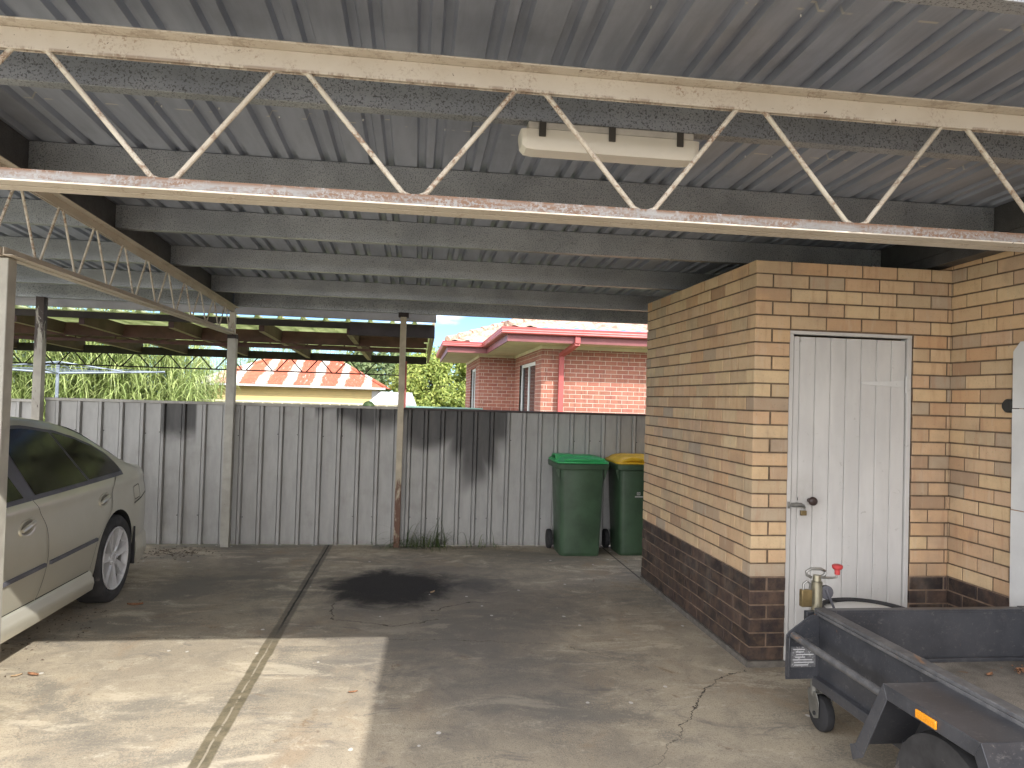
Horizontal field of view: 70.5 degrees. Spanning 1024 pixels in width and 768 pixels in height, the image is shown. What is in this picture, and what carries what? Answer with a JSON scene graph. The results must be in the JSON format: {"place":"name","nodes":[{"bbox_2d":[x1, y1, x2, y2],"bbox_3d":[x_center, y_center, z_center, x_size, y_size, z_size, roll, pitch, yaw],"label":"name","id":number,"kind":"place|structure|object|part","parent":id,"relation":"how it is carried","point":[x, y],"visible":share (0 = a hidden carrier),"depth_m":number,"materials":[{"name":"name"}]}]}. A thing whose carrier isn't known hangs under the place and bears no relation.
{"place":"outdoors","nodes":[
{"label":"outdoors","id":0,"kind":"place"},
{"bbox_2d":[154,393,403,544],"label":"ground","id":1,"kind":"structure","parent":0,"point":[303,544],"depth_m":8.01,"materials":[{"name":"grey concrete"}]},
{"bbox_2d":[12,361,164,397],"bbox_3d":[-8.203,0.614,13.034,2.500,2.062,2.500,1,-1,26],"label":"clothes line","id":2,"kind":"object","parent":1,"relation":"on","point":[71,371],"visible":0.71,"depth_m":13.06,"materials":[{"name":"grey metal"}]},
{"bbox_2d":[11,305,352,420],"bbox_3d":[-12.602,-0.361,24.085,13.578,4.768,17.669,2,-1,-7],"label":"cane thicket","id":3,"kind":"object","parent":1,"relation":"on","point":[170,384],"visible":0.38,"depth_m":17.56,"materials":[{"name":"green plant"}]},
{"bbox_2d":[13,297,436,407],"bbox_3d":[-5.456,0.379,9.566,8.690,2.545,4.200,2,-1,-7],"label":"neighbour carport","id":4,"kind":"object","parent":1,"relation":"on","point":[117,329],"visible":0.89,"depth_m":8.92,"materials":[{"name":"brown"}]},
{"bbox_2d":[190,399,397,406],"bbox_3d":[-5.803,1.151,19.392,5.400,1.355,0.100,2,-1,-7],"label":"metal fence","id":5,"kind":"object","parent":1,"relation":"on","point":[315,403],"visible":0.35,"depth_m":19.41,"materials":[{"name":"white metal"}]},
{"bbox_2d":[202,359,390,403],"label":"yellow cottage","id":6,"kind":"structure","parent":1,"relation":"on","point":[299,387],"depth_m":24.47,"materials":[{"name":"metal"}]},
{"bbox_2d":[363,401,374,405],"bbox_3d":[-2.740,1.069,13.744,0.229,1.500,0.230,2,-1,-7],"label":"ball bush","id":7,"kind":"object","parent":1,"relation":"on","point":[368,403],"visible":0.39,"depth_m":13.69,"materials":[{"name":"green plant"}]},
{"bbox_2d":[344,351,415,391],"bbox_3d":[-7.646,-0.180,41.462,5.420,4.885,5.351,2,-1,-7],"label":"tall tree","id":8,"kind":"object","parent":1,"relation":"on","point":[382,368],"visible":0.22,"depth_m":39.99,"materials":[{"name":"green plant"}]},
{"bbox_2d":[370,392,415,405],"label":"garden shed","id":9,"kind":"structure","parent":1,"relation":"on","point":[386,398],"depth_m":21.41,"materials":[{"name":"metal"}]},
{"bbox_2d":[387,344,465,406],"bbox_3d":[-2.881,0.168,30.011,4.526,3.993,4.571,2,-1,-7],"label":"round tree","id":10,"kind":"object","parent":1,"relation":"on","point":[433,374],"visible":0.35,"depth_m":28.51,"materials":[{"name":"green plant"}]},
{"bbox_2d":[406,406,482,409],"bbox_3d":[-1.581,1.204,16.416,1.800,1.370,0.100,2,-1,-7],"label":"metal fence","id":11,"kind":"object","parent":1,"relation":"on","point":[443,407],"visible":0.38,"depth_m":16.40,"materials":[{"name":"grey metal"}]},
{"bbox_2d":[436,319,647,413],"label":"red brick house","id":12,"kind":"structure","parent":1,"relation":"on","point":[520,365],"depth_m":14.69,"materials":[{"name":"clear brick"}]},
{"bbox_2d":[471,368,475,407],"bbox_3d":[-1.031,0.282,20.337,0.060,1.450,1.800,2,-1,-7],"label":"window","id":13,"kind":"structure","parent":12,"relation":"in","point":[474,370],"depth_m":20.85,"materials":[{"name":"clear glass"}]},
{"bbox_2d":[521,362,534,410],"bbox_3d":[0.400,0.241,16.420,0.060,1.450,2.340,2,-1,-7],"label":"window","id":14,"kind":"structure","parent":12,"relation":"in","point":[528,370],"depth_m":16.49,"materials":[{"name":"clear glass"}]},
{"bbox_2d":[794,251,1023,606],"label":"brick house","id":15,"kind":"structure","parent":1,"relation":"on","point":[987,316],"depth_m":4.42,"materials":[{"name":"brick"}]},
{"bbox_2d":[1009,341,1023,606],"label":"white panel","id":16,"kind":"object","parent":15,"relation":"attached to","point":[1016,597],"visible":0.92,"depth_m":4.09,"materials":[{"name":"paint"}]},
{"bbox_2d":[16,305,641,391],"label":"sky","id":17,"kind":"structure","parent":0,"point":[445,326],"materials":[{"name":"white"}]},
{"bbox_2d":[0,544,899,767],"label":"concrete floor","id":18,"kind":"structure","parent":0,"point":[271,656],"depth_m":4.19,"materials":[{"name":"grey concrete"}]},
{"bbox_2d":[0,416,145,643],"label":"parked car","id":19,"kind":"object","parent":18,"relation":"on","point":[75,512],"visible":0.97,"depth_m":4.72,"materials":[{"name":"beige paint"}]},
{"bbox_3d":[-2.878,0.464,3.790,0.181,0.395,0.880,2,-1,-7],"label":"side window","id":20,"kind":"part","parent":19,"relation":"part of","materials":[{"name":"black glass"}]},
{"bbox_3d":[-2.991,0.474,4.643,0.182,0.393,0.860,2,-1,-7],"label":"side window","id":21,"kind":"part","parent":19,"relation":"part of","materials":[{"name":"black glass"}]},
{"bbox_3d":[-3.039,0.504,5.253,0.132,0.338,0.820,2,-1,-2],"label":"side window","id":22,"kind":"part","parent":19,"relation":"part of","materials":[{"name":"black glass"}]},
{"bbox_3d":[-3.890,0.430,5.484,1.515,0.346,0.800,2,-1,-7],"label":"rear window","id":23,"kind":"part","parent":19,"relation":"part of","materials":[{"name":"black glass"}]},
{"bbox_2d":[2,546,227,676],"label":"leaf litter","id":24,"kind":"object","parent":18,"relation":"on","point":[139,600],"visible":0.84,"depth_m":7.00,"materials":[{"name":"brown plant"}]},
{"bbox_2d":[127,602,142,604],"bbox_3d":[-2.794,1.630,5.374,0.110,0.018,0.046,2,-1,-7],"label":"fallen leaf","id":25,"kind":"object","parent":18,"relation":"on","point":[135,603],"visible":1,"depth_m":5.38,"materials":[{"name":"brown plant"}]},
{"bbox_2d":[10,397,645,545],"bbox_3d":[-3.635,0.910,7.506,13.800,1.480,0.080,2,-1,-7],"label":"metal fence","id":26,"kind":"object","parent":18,"relation":"on","point":[312,474],"visible":0.59,"depth_m":7.73,"materials":[{"name":"grey metal"}]},
{"bbox_2d":[364,510,464,551],"bbox_3d":[-1.002,1.699,7.592,1.172,0.716,0.555,2,-1,-7],"label":"weed clump","id":27,"kind":"object","parent":18,"relation":"on","point":[436,542],"visible":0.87,"depth_m":7.72,"materials":[{"name":"plant"}]},
{"bbox_2d":[464,533,498,547],"bbox_3d":[-0.300,1.739,7.756,0.617,0.362,0.276,2,-1,-7],"label":"weed clump","id":28,"kind":"object","parent":18,"relation":"on","point":[479,545],"visible":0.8,"depth_m":7.82,"materials":[{"name":"plant"}]},
{"bbox_2d":[0,0,1023,640],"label":"carport","id":29,"kind":"object","parent":18,"relation":"on","point":[318,154],"visible":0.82,"depth_m":3.10,"materials":[{"name":"metal"}]},
{"bbox_2d":[518,121,698,167],"bbox_3d":[0.391,-0.965,2.933,0.731,0.109,0.132,2,-1,-7],"label":"strip light","id":30,"kind":"object","parent":29,"relation":"attached to","point":[540,139],"visible":0.98,"depth_m":2.89,"materials":[{"name":"white plastic"}]},
{"bbox_2d":[545,453,608,555],"bbox_3d":[0.691,1.272,7.789,0.565,1.045,0.626,2,-1,-7],"label":"wheelie bin","id":31,"kind":"object","parent":18,"relation":"on","point":[577,490],"visible":1,"depth_m":7.54,"materials":[{"name":"green plastic"}]},
{"bbox_2d":[602,453,644,555],"bbox_3d":[1.322,1.292,7.897,0.565,1.045,0.626,2,-1,-7],"label":"wheelie bin","id":32,"kind":"object","parent":18,"relation":"on","point":[626,488],"visible":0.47,"depth_m":7.63,"materials":[{"name":"green plastic"}]},
{"bbox_2d":[640,260,951,667],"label":"brick shed","id":33,"kind":"structure","parent":18,"relation":"on","point":[764,425],"depth_m":4.64,"materials":[{"name":"brick"}]},
{"bbox_2d":[800,507,806,515],"bbox_3d":[1.828,0.796,4.548,0.037,0.056,0.018,2,-1,-7],"label":"padlock","id":34,"kind":"object","parent":33,"relation":"hanging from","point":[803,512],"visible":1,"depth_m":4.54,"materials":[{"name":"gold metal"}]},
{"bbox_2d":[788,336,909,630],"bbox_3d":[2.132,0.717,4.590,0.817,2.013,0.092,2,-1,-7],"label":"door","id":35,"kind":"structure","parent":33,"relation":"in","point":[848,403],"depth_m":4.61,"materials":[{"name":"white paint"}]},
{"bbox_2d":[822,597,904,607],"bbox_3d":[2.066,1.521,4.200,0.538,0.476,0.538,2,-1,-7],"label":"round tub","id":36,"kind":"object","parent":18,"relation":"on","point":[846,602],"visible":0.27,"depth_m":4.35,"materials":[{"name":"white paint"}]},
{"bbox_2d":[785,563,1023,767],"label":"box trailer","id":37,"kind":"object","parent":18,"relation":"on","point":[918,687],"visible":1,"depth_m":3.23,"materials":[{"name":"paint"}]},
{"bbox_2d":[799,580,811,606],"bbox_3d":[1.474,1.048,3.636,0.056,0.133,0.030,2,-1,-7],"label":"padlock","id":38,"kind":"object","parent":37,"relation":"attached to","point":[805,597],"visible":1,"depth_m":3.62,"materials":[{"name":"gold metal"}]},
{"bbox_2d":[1000,664,1023,674],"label":"leaf litter","id":39,"kind":"object","parent":37,"relation":"on","point":[1022,669],"visible":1,"depth_m":3.49,"materials":[{"name":"brown plant"}]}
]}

